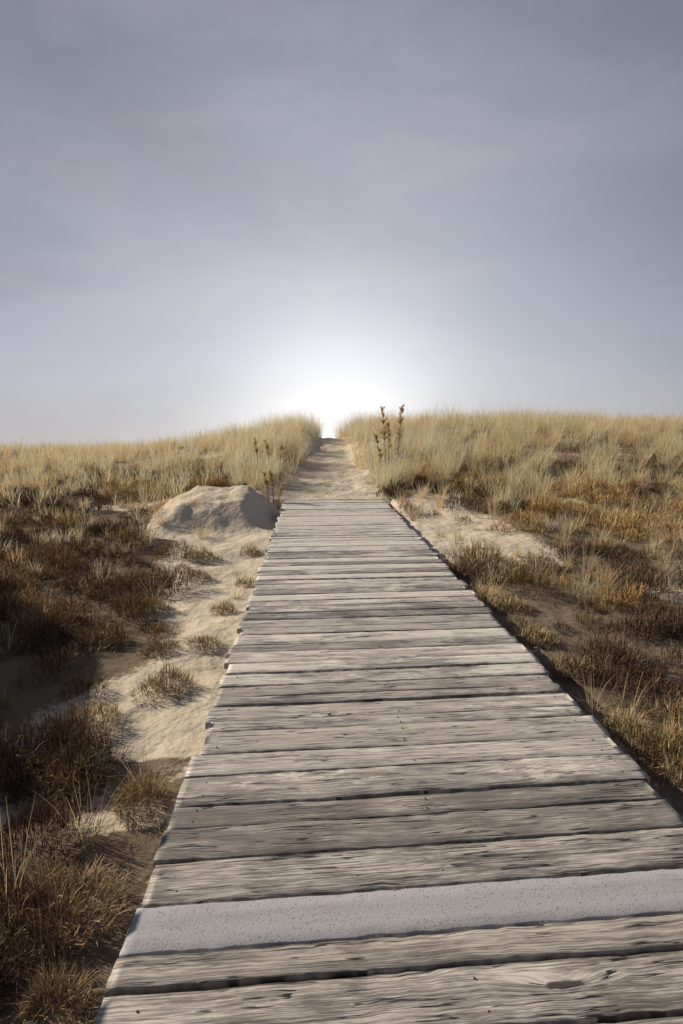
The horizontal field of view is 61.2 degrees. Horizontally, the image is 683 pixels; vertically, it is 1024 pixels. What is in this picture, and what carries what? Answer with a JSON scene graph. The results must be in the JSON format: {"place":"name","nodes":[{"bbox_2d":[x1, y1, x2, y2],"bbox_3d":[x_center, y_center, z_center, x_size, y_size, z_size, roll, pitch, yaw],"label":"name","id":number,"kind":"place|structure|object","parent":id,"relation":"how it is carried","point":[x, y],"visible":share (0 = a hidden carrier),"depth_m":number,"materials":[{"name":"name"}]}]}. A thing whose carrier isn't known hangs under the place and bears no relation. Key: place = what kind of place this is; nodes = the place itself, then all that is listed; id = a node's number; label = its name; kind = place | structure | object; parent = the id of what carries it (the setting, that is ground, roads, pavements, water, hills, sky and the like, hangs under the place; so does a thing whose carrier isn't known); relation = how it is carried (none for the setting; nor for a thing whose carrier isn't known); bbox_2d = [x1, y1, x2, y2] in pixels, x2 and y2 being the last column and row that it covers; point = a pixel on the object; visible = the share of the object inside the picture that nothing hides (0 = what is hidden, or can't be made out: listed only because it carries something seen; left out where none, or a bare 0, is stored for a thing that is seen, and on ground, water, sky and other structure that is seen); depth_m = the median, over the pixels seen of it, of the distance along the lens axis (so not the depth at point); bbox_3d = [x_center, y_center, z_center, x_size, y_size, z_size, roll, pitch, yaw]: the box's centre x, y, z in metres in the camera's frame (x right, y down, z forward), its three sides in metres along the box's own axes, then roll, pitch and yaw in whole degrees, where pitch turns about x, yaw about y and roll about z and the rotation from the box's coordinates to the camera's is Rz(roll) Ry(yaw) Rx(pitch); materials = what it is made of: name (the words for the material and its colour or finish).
{"place":"outdoors","nodes":[
{"label":"outdoors","id":0,"kind":"place"},
{"bbox_2d":[0,423,682,1023],"bbox_3d":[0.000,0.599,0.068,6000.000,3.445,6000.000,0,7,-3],"label":"sand dune ground","id":1,"kind":"structure","parent":0,"point":[170,733],"depth_m":4.77,"materials":[{"name":"beige sand"}]},
{"bbox_2d":[253,437,282,475],"bbox_3d":[-1.729,-1.266,13.285,0.772,0.941,0.397,2,7,16],"label":"seaside goldenrod","id":2,"kind":"object","parent":1,"relation":"on","point":[266,447],"visible":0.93,"depth_m":13.29,"materials":[{"name":"brown plant"}]},
{"bbox_2d":[262,468,284,508],"bbox_3d":[-1.290,-0.432,10.926,0.465,0.804,0.331,0,7,-3],"label":"seaside goldenrod","id":3,"kind":"object","parent":1,"relation":"on","point":[266,481],"visible":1,"depth_m":10.96,"materials":[{"name":"brown plant"}]},
{"bbox_2d":[0,445,682,1023],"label":"beach heather","id":4,"kind":"object","parent":1,"relation":"on","point":[76,757],"visible":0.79,"depth_m":4.58,"materials":[{"name":"brown plant"}]},
{"bbox_2d":[0,398,682,911],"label":"dune grass","id":5,"kind":"structure","parent":1,"relation":"on","point":[422,436],"depth_m":13.94,"materials":[{"name":"beige plant"}]},
{"bbox_2d":[94,500,682,1023],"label":"boardwalk","id":6,"kind":"structure","parent":1,"relation":"on","point":[414,788],"depth_m":2.13,"materials":[{"name":"grey wood"}]},
{"bbox_2d":[373,404,404,478],"bbox_3d":[1.046,-1.483,12.738,0.624,1.829,0.507,-6,9,-41],"label":"seaside goldenrod","id":7,"kind":"object","parent":1,"relation":"on","point":[384,435],"visible":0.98,"depth_m":12.70,"materials":[{"name":"brown plant"}]},
{"bbox_2d":[0,447,682,1008],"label":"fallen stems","id":8,"kind":"object","parent":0,"point":[218,653],"visible":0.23,"depth_m":4.29,"materials":[{"name":"brown plant"}]},
{"bbox_2d":[0,0,682,446],"label":"sky","id":9,"kind":"structure","parent":0,"point":[212,211],"materials":[{"name":"grey"}]}
]}

